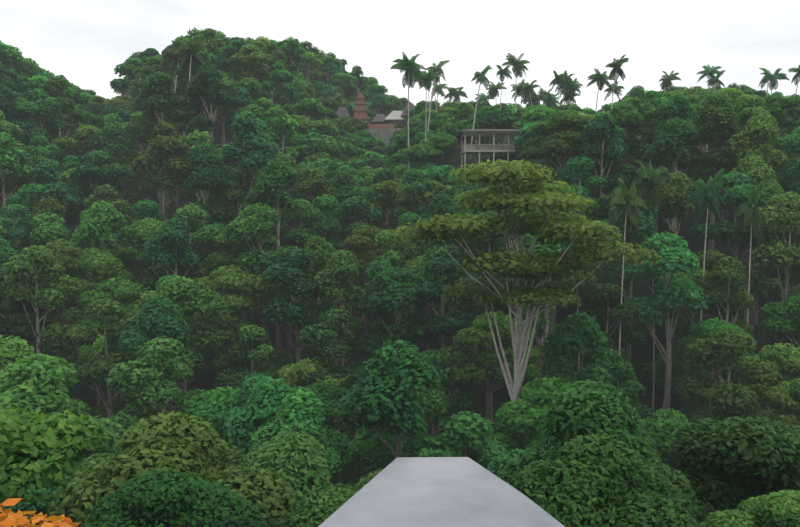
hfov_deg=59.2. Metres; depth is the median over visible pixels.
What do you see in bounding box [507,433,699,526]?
bush
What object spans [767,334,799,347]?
bush
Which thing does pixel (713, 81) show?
ridge palm
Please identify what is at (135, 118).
tree
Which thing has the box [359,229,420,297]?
tree
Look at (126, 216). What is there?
tree
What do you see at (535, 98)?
ridge palm
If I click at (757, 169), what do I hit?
tree
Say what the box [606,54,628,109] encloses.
ridge palm
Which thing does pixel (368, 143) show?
shrub
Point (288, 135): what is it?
tree
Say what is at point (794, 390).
tree
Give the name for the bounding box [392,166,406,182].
tree
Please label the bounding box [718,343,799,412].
tree
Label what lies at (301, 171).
tree
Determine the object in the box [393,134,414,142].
bush
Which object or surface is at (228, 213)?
tree
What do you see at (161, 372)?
tree
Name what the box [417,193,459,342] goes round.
tree
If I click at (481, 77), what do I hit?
ridge palm
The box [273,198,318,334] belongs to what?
tree
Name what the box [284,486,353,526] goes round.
bush
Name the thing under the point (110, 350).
tree
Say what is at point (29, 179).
tree
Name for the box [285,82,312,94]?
shrub
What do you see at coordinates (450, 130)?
tree
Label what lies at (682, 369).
bush
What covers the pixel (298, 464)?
tree
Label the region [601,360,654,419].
tree
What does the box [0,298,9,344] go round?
tree
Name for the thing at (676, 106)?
tree
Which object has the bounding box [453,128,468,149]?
shrub
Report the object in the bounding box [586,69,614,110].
ridge palm
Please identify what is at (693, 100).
tree
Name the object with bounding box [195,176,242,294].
tree
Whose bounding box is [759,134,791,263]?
tree
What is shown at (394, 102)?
tree
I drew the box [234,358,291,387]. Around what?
bush
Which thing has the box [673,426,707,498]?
tree
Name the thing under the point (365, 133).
tree
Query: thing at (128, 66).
tree
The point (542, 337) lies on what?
tree
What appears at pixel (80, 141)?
tree
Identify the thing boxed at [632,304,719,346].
bush
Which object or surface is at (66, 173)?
tree
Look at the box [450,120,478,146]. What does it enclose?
tree
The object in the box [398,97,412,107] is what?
tree
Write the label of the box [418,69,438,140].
ridge palm
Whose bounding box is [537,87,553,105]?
ridge palm
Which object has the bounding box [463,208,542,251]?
tree
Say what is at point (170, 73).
tree
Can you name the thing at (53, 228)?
tree
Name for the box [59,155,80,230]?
tree
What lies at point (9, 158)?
tree
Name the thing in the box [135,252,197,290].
tree
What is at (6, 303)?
tree
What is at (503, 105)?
tree
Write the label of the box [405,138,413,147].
shrub
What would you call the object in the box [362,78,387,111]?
tree
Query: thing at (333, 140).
shrub
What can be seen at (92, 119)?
tree
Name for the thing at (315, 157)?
bush
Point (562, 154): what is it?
tree
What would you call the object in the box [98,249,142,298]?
tree
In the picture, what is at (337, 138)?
shrub
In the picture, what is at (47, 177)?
tree
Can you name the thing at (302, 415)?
tree
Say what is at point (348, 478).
bush
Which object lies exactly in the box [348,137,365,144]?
shrub
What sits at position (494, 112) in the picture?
tree
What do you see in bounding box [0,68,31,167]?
tree
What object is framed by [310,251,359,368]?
tree
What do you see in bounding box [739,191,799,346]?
tree
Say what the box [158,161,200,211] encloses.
tree
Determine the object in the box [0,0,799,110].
sky
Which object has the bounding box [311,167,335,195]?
tree
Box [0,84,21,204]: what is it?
tree
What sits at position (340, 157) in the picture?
bush
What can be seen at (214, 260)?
tree
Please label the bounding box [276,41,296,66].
tree
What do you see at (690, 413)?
bush
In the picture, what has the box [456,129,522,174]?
pavilion
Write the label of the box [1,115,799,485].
terrain ground
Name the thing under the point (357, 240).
tree
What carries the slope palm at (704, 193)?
on the terrain ground
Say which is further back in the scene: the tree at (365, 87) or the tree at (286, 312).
the tree at (365, 87)
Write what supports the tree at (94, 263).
on the terrain ground
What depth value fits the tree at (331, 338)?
75.78 m
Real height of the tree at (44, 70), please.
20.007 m
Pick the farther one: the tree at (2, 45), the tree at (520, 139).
the tree at (2, 45)
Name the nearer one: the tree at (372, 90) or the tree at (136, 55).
the tree at (372, 90)
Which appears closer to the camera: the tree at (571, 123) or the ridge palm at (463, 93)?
the tree at (571, 123)
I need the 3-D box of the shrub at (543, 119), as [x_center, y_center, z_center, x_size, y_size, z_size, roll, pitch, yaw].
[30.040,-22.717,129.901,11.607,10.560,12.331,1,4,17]
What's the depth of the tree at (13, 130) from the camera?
124.15 m
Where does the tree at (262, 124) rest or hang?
on the terrain ground
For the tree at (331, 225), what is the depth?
103.48 m
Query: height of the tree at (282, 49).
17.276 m
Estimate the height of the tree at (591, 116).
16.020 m
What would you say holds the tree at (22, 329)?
on the terrain ground
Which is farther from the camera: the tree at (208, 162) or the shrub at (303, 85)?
the shrub at (303, 85)
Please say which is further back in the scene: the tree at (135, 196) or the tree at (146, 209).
the tree at (135, 196)
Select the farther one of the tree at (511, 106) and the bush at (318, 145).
the tree at (511, 106)
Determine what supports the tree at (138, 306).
on the terrain ground
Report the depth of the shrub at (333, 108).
203.37 m
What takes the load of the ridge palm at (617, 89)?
on the terrain ground
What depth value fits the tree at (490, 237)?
81.61 m
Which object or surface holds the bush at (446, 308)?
on the terrain ground
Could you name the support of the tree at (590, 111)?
on the terrain ground
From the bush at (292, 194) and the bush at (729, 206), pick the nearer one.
the bush at (729, 206)
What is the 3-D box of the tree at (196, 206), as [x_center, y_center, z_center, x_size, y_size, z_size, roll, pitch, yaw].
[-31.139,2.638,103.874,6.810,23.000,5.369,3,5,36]
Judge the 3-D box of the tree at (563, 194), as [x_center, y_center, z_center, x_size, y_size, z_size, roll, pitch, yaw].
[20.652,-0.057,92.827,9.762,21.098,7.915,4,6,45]
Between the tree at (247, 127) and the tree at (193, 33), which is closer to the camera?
the tree at (247, 127)
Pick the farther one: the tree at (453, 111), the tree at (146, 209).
the tree at (453, 111)
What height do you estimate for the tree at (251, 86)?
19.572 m
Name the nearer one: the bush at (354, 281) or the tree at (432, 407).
the tree at (432, 407)
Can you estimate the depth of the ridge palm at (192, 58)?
137.64 m
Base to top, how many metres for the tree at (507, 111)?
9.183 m
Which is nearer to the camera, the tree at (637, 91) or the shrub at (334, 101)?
the tree at (637, 91)
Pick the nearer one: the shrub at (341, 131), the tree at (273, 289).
the tree at (273, 289)
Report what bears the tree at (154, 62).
on the terrain ground
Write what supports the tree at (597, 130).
on the terrain ground
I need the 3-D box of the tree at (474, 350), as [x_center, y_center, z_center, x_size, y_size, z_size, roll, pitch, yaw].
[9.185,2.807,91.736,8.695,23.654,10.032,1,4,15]
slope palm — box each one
[560,185,585,314]
[609,177,646,355]
[630,160,667,412]
[686,169,724,410]
[733,181,767,356]
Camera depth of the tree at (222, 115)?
144.76 m
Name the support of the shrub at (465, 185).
on the terrain ground
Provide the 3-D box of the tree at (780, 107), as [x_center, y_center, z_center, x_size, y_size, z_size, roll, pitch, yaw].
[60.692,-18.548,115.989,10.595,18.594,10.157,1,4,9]
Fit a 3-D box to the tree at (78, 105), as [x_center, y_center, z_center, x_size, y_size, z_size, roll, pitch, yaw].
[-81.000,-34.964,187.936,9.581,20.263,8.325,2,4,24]
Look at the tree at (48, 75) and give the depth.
156.10 m
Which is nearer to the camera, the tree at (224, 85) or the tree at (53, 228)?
the tree at (53, 228)
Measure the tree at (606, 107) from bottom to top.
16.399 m
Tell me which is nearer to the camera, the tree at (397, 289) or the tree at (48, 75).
the tree at (397, 289)
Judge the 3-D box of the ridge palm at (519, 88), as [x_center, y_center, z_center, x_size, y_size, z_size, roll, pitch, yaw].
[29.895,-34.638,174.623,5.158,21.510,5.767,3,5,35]
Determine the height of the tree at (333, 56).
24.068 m
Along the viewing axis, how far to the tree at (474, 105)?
177.47 m
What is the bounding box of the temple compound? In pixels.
[336,92,415,143]
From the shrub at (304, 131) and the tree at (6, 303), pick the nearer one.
the tree at (6, 303)
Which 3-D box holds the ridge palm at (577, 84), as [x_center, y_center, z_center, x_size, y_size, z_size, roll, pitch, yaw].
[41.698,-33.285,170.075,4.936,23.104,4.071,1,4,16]
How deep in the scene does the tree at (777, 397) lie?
67.24 m
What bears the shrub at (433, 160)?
on the terrain ground
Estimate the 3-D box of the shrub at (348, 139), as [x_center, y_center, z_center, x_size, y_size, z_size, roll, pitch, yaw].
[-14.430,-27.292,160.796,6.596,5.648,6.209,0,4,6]
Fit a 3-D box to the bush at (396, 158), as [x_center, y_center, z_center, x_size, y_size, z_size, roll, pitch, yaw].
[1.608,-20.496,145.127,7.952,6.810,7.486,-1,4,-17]
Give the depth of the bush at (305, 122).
152.79 m
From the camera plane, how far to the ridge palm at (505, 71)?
146.20 m
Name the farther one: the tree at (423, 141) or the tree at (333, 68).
the tree at (333, 68)
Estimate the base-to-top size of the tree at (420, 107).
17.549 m
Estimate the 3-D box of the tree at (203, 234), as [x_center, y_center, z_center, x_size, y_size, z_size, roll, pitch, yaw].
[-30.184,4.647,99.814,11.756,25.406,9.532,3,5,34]
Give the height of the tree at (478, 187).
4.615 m
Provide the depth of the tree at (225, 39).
179.97 m
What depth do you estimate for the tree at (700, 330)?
77.33 m
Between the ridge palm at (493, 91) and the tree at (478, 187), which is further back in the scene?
the ridge palm at (493, 91)
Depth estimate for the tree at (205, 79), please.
129.19 m
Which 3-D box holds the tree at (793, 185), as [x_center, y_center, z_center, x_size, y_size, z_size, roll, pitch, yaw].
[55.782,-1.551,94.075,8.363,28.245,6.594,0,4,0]
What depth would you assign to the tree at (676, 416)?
63.73 m
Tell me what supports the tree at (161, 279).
on the terrain ground
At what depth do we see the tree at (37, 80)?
148.54 m
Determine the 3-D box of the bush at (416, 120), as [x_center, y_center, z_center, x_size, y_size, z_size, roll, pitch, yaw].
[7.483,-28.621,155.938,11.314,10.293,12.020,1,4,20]
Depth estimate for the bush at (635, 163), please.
114.54 m
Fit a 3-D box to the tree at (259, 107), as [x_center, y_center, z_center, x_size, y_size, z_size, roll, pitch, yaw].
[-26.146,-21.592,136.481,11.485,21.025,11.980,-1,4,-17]
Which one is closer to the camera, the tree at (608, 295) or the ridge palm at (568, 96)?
the tree at (608, 295)
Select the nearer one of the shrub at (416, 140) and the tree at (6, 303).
the tree at (6, 303)
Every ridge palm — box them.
[160,40,184,91]
[172,34,207,203]
[390,51,426,168]
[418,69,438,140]
[426,60,449,130]
[426,70,440,109]
[431,82,446,104]
[443,86,459,101]
[449,86,467,101]
[469,65,492,159]
[475,93,494,106]
[487,81,506,104]
[496,65,511,108]
[501,53,529,137]
[510,79,532,101]
[518,80,539,105]
[521,88,533,104]
[525,92,545,105]
[525,93,537,106]
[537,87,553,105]
[540,91,559,108]
[549,70,566,106]
[554,71,576,104]
[556,81,580,103]
[559,89,580,105]
[562,78,583,95]
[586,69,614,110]
[603,81,624,106]
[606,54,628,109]
[658,71,680,91]
[696,65,722,150]
[706,70,724,91]
[758,68,780,95]
[760,68,789,93]
[788,65,799,95]
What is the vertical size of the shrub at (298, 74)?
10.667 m
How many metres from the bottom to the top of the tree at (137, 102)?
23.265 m
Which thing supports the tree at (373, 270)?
on the terrain ground
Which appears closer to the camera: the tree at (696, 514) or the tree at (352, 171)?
the tree at (696, 514)
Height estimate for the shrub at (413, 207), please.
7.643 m
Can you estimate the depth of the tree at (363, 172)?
130.40 m
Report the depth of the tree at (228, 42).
174.29 m
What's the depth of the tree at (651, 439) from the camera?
53.79 m
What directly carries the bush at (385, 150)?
on the terrain ground
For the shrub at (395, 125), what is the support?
on the terrain ground
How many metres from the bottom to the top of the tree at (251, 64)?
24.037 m
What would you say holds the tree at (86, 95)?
on the terrain ground
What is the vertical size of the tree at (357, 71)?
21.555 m
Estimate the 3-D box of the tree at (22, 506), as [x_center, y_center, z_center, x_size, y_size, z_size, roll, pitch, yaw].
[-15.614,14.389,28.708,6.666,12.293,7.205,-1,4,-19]
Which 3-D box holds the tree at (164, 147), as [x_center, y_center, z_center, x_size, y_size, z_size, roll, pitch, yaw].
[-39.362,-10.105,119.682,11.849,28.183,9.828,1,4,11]
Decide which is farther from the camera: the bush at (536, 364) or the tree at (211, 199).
the tree at (211, 199)
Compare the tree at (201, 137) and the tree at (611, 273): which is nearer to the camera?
the tree at (611, 273)
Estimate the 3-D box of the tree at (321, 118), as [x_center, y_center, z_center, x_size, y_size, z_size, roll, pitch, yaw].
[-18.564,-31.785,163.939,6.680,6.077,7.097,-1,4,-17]
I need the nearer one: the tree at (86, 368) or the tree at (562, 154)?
the tree at (86, 368)
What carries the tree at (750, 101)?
on the terrain ground
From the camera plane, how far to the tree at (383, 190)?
116.26 m
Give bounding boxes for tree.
[0,41,15,65]
[0,49,13,69]
[0,62,8,76]
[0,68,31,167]
[0,76,40,118]
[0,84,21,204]
[0,110,28,166]
[0,131,33,217]
[0,176,15,199]
[0,204,35,312]
[0,224,8,239]
[0,236,18,265]
[0,265,59,366]
[0,281,12,317]
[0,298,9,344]
[0,335,64,425]
[0,354,125,476]
[0,471,69,526]
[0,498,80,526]
[1,46,39,77]
[2,245,81,367]
[6,91,28,133]
[6,154,65,198]
[6,183,66,289]
[12,88,62,146]
[14,68,34,77]
[14,135,62,198]
[18,75,75,124]
[19,72,30,77]
[20,212,78,364]
[29,196,65,244]
[30,159,79,242]
[35,452,114,524]
[38,68,54,76]
[38,239,106,360]
[39,72,53,78]
[40,76,85,172]
[41,245,71,357]
[45,411,295,526]
[46,106,82,167]
[50,124,125,164]
[54,395,90,427]
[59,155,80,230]
[59,184,92,246]
[60,334,112,404]
[61,168,97,229]
[61,277,151,335]
[62,298,148,418]
[64,109,104,134]
[64,247,133,402]
[67,91,90,153]
[67,149,133,249]
[69,200,124,335]
[72,85,82,92]
[74,147,96,164]
[75,92,93,104]
[76,95,106,106]
[77,334,126,399]
[78,183,133,244]
[86,90,95,94]
[86,469,264,526]
[87,124,137,182]
[89,96,112,116]
[96,113,140,154]
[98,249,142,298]
[101,105,132,136]
[101,155,155,212]
[103,95,144,111]
[104,336,192,439]
[109,58,144,151]
[109,214,136,233]
[110,74,131,96]
[110,217,164,290]
[115,103,145,184]
[115,199,164,242]
[118,295,189,403]
[122,110,198,209]
[126,85,137,95]
[127,56,178,81]
[128,51,142,58]
[128,291,164,328]
[130,65,154,146]
[132,121,194,221]
[133,74,156,181]
[135,250,164,290]
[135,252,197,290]
[136,72,174,143]
[136,275,228,407]
[138,48,161,62]
[143,71,195,219]
[143,217,200,409]
[144,207,220,376]
[145,148,183,213]
[156,275,205,412]
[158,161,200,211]
[161,46,180,136]
[164,63,214,77]
[168,39,218,145]
[168,129,232,252]
[171,76,196,140]
[172,27,217,52]
[174,37,210,145]
[175,203,209,347]
[178,389,221,446]
[180,265,268,390]
[182,385,247,443]
[183,143,229,280]
[185,63,230,196]
[186,232,274,320]
[187,69,234,133]
[191,222,227,355]
[192,318,266,383]
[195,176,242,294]
[197,28,225,71]
[201,74,231,144]
[206,167,253,312]
[208,30,230,40]
[214,325,282,389]
[216,80,238,146]
[216,375,294,459]
[217,38,247,81]
[218,51,241,82]
[220,37,229,74]
[221,39,232,46]
[221,112,273,210]
[221,376,293,461]
[222,143,241,183]
[222,203,303,343]
[226,118,281,204]
[228,44,269,83]
[228,371,273,440]
[229,77,271,107]
[229,86,253,123]
[233,97,294,129]
[235,115,285,202]
[238,431,354,526]
[245,158,298,351]
[248,40,274,103]
[248,389,341,477]
[253,36,269,44]
[256,152,311,247]
[259,247,332,362]
[261,61,300,147]
[262,43,288,101]
[264,261,332,365]
[265,114,299,209]
[272,40,309,64]
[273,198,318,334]
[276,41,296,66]
[277,43,298,64]
[277,357,345,388]
[281,40,301,104]
[284,36,304,48]
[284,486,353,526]
[285,207,341,341]
[290,132,330,146]
[290,386,351,460]
[291,236,337,354]
[293,168,337,222]
[294,164,309,225]
[295,40,318,66]
[296,120,339,134]
[296,194,350,324]
[296,307,373,389]
[297,51,322,82]
[297,63,317,81]
[303,380,355,455]
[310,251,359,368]
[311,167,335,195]
[312,250,367,368]
[314,116,332,121]
[315,49,335,81]
[316,52,342,80]
[320,56,340,86]
[323,58,344,88]
[323,108,338,118]
[327,72,357,94]
[329,164,364,249]
[332,171,361,248]
[333,397,368,477]
[335,141,369,156]
[336,340,439,482]
[337,224,397,339]
[338,186,390,324]
[340,58,348,91]
[342,65,368,100]
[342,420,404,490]
[347,81,365,101]
[350,468,383,496]
[351,180,402,229]
[352,266,436,435]
[353,130,374,139]
[356,166,373,186]
[358,76,388,110]
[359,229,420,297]
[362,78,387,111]
[364,167,391,201]
[364,258,397,387]
[370,96,392,113]
[372,167,405,229]
[372,306,414,346]
[380,159,661,446]
[382,96,403,116]
[388,168,435,243]
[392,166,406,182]
[393,134,410,149]
[394,180,461,206]
[396,377,449,450]
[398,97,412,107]
[398,212,422,311]
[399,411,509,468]
[401,100,439,121]
[401,254,433,367]
[404,257,489,444]
[405,165,458,185]
[408,214,491,392]
[414,130,435,138]
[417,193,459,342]
[419,136,446,149]
[420,349,476,449]
[427,134,453,159]
[428,136,454,163]
[433,188,456,217]
[434,132,457,159]
[436,124,467,151]
[437,101,455,118]
[438,311,541,434]
[442,101,474,148]
[449,196,491,363]
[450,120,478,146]
[457,102,470,144]
[462,185,485,192]
[462,211,525,419]
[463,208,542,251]
[470,100,479,110]
[471,106,491,143]
[471,234,520,315]
[485,106,499,143]
[486,448,559,479]
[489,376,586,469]
[497,103,506,109]
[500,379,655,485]
[502,107,512,143]
[503,217,575,378]
[506,103,518,139]
[507,249,569,382]
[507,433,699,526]
[512,121,563,146]
[514,109,522,119]
[515,144,523,153]
[519,109,594,185]
[521,373,576,433]
[525,153,586,183]
[525,429,570,452]
[533,155,592,182]
[539,312,625,390]
[541,183,588,329]
[545,113,579,182]
[549,243,597,342]
[553,179,595,198]
[553,349,595,387]
[557,104,576,110]
[558,155,608,216]
[566,105,580,111]
[574,112,629,265]
[577,112,595,157]
[579,194,642,324]
[579,283,646,354]
[582,108,596,116]
[588,127,639,254]
[595,103,649,184]
[597,111,629,200]
[597,193,658,366]
[600,102,618,111]
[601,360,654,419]
[619,97,643,116]
[619,97,654,179]
[623,232,708,418]
[625,108,665,226]
[627,85,643,92]
[627,182,686,230]
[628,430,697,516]
[630,88,644,95]
[638,408,688,465]
[638,429,662,459]
[639,90,664,130]
[642,117,698,232]
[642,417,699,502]
[647,102,694,221]
[651,171,696,346]
[655,266,712,405]
[656,93,701,175]
[662,91,684,99]
[667,86,677,91]
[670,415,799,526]
[672,114,737,256]
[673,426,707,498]
[677,327,782,425]
[678,317,765,408]
[681,94,701,198]
[681,506,701,522]
[683,86,697,148]
[686,91,742,254]
[688,171,787,323]
[688,493,743,524]
[694,88,707,150]
[694,249,743,401]
[697,87,769,221]
[697,256,754,342]
[700,412,735,425]
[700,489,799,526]
[712,379,799,430]
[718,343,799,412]
[725,112,788,325]
[730,155,785,344]
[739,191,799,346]
[740,86,751,90]
[742,90,755,96]
[753,94,799,171]
[754,90,768,97]
[758,295,799,347]
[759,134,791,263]
[773,126,799,191]
[783,158,799,193]
[787,288,799,297]
[787,378,799,437]
[789,118,799,136]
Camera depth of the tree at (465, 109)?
152.41 m
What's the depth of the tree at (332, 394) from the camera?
68.66 m
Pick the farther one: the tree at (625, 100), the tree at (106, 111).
the tree at (106, 111)
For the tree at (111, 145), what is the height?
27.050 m
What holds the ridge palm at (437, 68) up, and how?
on the terrain ground
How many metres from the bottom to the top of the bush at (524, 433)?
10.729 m
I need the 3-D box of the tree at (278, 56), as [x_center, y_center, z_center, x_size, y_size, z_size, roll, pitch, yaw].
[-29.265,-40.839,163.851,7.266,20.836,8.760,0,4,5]
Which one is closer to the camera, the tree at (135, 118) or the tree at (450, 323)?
the tree at (450, 323)
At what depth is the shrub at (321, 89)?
201.45 m
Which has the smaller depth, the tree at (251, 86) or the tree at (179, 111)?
the tree at (179, 111)
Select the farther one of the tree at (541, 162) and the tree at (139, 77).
the tree at (139, 77)
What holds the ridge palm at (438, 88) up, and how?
on the terrain ground
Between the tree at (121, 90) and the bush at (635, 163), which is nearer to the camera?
the bush at (635, 163)
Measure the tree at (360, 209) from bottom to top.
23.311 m
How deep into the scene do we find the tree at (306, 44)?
204.48 m
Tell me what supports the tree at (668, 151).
on the terrain ground
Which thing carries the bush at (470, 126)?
on the terrain ground
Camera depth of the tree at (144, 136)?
132.10 m
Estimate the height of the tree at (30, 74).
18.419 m
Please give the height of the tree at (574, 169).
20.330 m
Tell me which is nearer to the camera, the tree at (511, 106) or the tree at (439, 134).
the tree at (439, 134)
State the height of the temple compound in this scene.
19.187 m
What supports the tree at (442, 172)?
on the terrain ground
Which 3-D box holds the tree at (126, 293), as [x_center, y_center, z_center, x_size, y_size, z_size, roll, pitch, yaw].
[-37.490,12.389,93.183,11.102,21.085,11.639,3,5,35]
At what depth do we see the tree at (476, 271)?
86.80 m
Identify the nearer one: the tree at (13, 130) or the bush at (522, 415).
the bush at (522, 415)
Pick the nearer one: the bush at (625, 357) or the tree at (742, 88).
the bush at (625, 357)
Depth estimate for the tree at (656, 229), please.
108.88 m
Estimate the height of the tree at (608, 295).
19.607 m
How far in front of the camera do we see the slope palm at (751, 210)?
78.06 m
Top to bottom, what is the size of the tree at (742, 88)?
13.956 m
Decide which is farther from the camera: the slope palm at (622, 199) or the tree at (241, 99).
the tree at (241, 99)
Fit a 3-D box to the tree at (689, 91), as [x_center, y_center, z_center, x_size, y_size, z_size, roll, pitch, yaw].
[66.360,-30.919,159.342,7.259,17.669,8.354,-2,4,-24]
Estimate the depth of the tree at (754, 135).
94.32 m
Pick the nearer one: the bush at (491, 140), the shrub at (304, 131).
the shrub at (304, 131)
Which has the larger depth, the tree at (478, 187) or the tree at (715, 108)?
the tree at (478, 187)
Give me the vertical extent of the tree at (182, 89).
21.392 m
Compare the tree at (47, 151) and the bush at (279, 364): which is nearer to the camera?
the bush at (279, 364)
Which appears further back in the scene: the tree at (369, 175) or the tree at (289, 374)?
the tree at (369, 175)
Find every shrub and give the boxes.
[0,407,108,515]
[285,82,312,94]
[289,90,311,104]
[294,70,303,77]
[294,77,307,81]
[294,79,313,89]
[296,82,315,96]
[296,126,334,135]
[303,114,315,120]
[312,81,343,98]
[318,92,348,107]
[321,136,339,148]
[326,105,337,110]
[332,117,356,132]
[333,135,346,141]
[334,124,346,134]
[335,133,350,141]
[337,130,356,137]
[346,100,377,116]
[346,155,370,166]
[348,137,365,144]
[350,117,368,131]
[352,135,377,149]
[364,139,387,148]
[369,118,400,127]
[390,128,407,141]
[391,141,396,152]
[397,146,411,155]
[399,180,409,186]
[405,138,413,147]
[406,126,421,135]
[406,160,429,170]
[407,203,429,215]
[410,158,437,162]
[411,135,424,145]
[419,166,433,170]
[420,119,450,131]
[424,129,452,135]
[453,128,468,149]
[459,181,483,190]
[513,105,555,129]
[534,110,567,127]
[585,155,603,176]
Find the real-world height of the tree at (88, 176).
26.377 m
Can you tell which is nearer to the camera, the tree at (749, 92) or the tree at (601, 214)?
the tree at (601, 214)
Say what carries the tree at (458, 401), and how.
on the terrain ground
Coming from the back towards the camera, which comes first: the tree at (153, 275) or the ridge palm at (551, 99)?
the ridge palm at (551, 99)
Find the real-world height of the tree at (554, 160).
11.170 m
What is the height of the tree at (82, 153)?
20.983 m
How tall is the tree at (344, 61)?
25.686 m
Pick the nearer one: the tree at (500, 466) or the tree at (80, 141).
the tree at (500, 466)
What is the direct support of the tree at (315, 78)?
on the terrain ground
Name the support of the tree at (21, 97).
on the terrain ground
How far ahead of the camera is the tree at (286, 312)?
83.56 m
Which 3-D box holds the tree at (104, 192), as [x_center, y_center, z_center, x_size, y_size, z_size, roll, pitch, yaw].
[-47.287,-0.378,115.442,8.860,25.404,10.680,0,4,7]
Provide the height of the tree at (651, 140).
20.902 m
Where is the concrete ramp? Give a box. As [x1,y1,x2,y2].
[318,457,564,526]
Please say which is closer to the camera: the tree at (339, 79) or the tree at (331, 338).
the tree at (331, 338)
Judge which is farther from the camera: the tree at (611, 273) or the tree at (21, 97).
the tree at (21, 97)
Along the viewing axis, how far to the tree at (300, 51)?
192.77 m
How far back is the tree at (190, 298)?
78.17 m
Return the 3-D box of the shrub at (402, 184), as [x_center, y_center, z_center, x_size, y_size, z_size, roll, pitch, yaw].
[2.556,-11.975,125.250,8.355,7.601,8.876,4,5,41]
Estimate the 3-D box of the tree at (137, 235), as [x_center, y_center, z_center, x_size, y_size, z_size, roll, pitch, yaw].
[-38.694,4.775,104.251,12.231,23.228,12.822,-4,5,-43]
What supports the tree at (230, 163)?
on the terrain ground
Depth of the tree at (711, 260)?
84.20 m
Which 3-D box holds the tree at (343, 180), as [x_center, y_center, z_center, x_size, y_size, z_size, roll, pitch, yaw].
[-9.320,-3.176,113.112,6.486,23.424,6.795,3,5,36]
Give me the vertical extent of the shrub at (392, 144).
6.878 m
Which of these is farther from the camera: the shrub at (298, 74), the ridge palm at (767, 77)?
the shrub at (298, 74)
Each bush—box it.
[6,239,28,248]
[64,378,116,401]
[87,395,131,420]
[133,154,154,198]
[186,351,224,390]
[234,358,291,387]
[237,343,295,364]
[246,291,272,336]
[270,188,309,205]
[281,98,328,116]
[289,114,322,130]
[290,138,341,158]
[297,152,330,163]
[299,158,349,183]
[328,452,358,485]
[334,154,348,160]
[347,151,394,169]
[351,262,361,283]
[370,140,394,155]
[390,152,407,163]
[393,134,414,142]
[395,164,407,175]
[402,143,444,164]
[406,109,457,128]
[411,167,457,185]
[443,299,513,329]
[457,119,492,143]
[466,137,495,143]
[466,137,502,143]
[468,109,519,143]
[494,396,534,434]
[524,343,576,377]
[537,345,633,385]
[557,270,632,306]
[628,156,668,169]
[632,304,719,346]
[640,346,737,404]
[679,401,717,425]
[719,189,738,222]
[741,263,799,306]
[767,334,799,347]
[772,166,783,186]
[778,130,788,136]
[784,117,793,134]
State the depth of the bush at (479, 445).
48.70 m
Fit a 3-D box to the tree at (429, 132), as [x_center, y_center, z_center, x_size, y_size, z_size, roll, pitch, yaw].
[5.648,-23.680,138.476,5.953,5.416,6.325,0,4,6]
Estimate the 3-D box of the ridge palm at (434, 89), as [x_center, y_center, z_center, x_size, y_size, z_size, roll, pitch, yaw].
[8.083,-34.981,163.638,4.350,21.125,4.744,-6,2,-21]
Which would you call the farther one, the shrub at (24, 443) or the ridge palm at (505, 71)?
the ridge palm at (505, 71)
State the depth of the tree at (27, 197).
109.01 m
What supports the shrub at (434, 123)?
on the terrain ground
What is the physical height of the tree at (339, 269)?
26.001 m
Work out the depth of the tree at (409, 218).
102.73 m
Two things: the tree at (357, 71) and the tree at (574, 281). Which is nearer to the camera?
the tree at (574, 281)
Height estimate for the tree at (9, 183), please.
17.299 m
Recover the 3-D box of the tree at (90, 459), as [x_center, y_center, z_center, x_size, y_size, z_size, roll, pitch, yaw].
[-12.672,15.036,29.953,9.014,13.990,5.984,0,4,-3]
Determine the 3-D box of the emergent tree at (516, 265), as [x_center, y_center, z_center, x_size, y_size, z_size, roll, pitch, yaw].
[9.681,10.964,61.334,17.828,39.635,20.747,-3,5,-35]
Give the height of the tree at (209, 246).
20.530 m
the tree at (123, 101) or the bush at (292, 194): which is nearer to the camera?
the bush at (292, 194)
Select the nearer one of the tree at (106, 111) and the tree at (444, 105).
the tree at (106, 111)
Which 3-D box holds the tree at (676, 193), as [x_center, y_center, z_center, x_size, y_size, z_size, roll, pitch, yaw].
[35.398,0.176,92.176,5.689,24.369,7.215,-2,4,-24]
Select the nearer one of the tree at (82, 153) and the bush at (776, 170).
the bush at (776, 170)
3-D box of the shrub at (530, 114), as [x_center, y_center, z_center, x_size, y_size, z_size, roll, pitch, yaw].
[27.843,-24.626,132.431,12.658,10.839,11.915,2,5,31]
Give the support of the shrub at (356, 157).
on the terrain ground
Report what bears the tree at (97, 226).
on the terrain ground
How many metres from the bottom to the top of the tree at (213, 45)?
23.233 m
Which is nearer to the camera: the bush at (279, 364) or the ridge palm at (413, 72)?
the bush at (279, 364)
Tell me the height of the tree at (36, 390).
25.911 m
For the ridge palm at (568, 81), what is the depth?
166.32 m
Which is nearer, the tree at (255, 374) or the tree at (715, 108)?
the tree at (255, 374)
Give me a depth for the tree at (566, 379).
66.56 m
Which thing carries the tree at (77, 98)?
on the terrain ground
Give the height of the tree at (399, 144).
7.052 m
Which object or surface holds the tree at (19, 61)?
on the terrain ground
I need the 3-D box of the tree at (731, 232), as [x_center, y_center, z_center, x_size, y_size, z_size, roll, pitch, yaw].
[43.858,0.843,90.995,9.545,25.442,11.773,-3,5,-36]
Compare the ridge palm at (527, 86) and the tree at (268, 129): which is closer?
the tree at (268, 129)
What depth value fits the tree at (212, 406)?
64.41 m
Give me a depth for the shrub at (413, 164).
132.62 m
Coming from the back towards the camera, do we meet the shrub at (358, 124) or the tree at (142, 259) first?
the shrub at (358, 124)
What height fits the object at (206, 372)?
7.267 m
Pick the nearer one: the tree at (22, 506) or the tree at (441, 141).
the tree at (22, 506)
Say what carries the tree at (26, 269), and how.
on the terrain ground
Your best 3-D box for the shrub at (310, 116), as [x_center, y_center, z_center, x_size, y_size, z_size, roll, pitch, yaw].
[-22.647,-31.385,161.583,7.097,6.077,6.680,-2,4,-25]

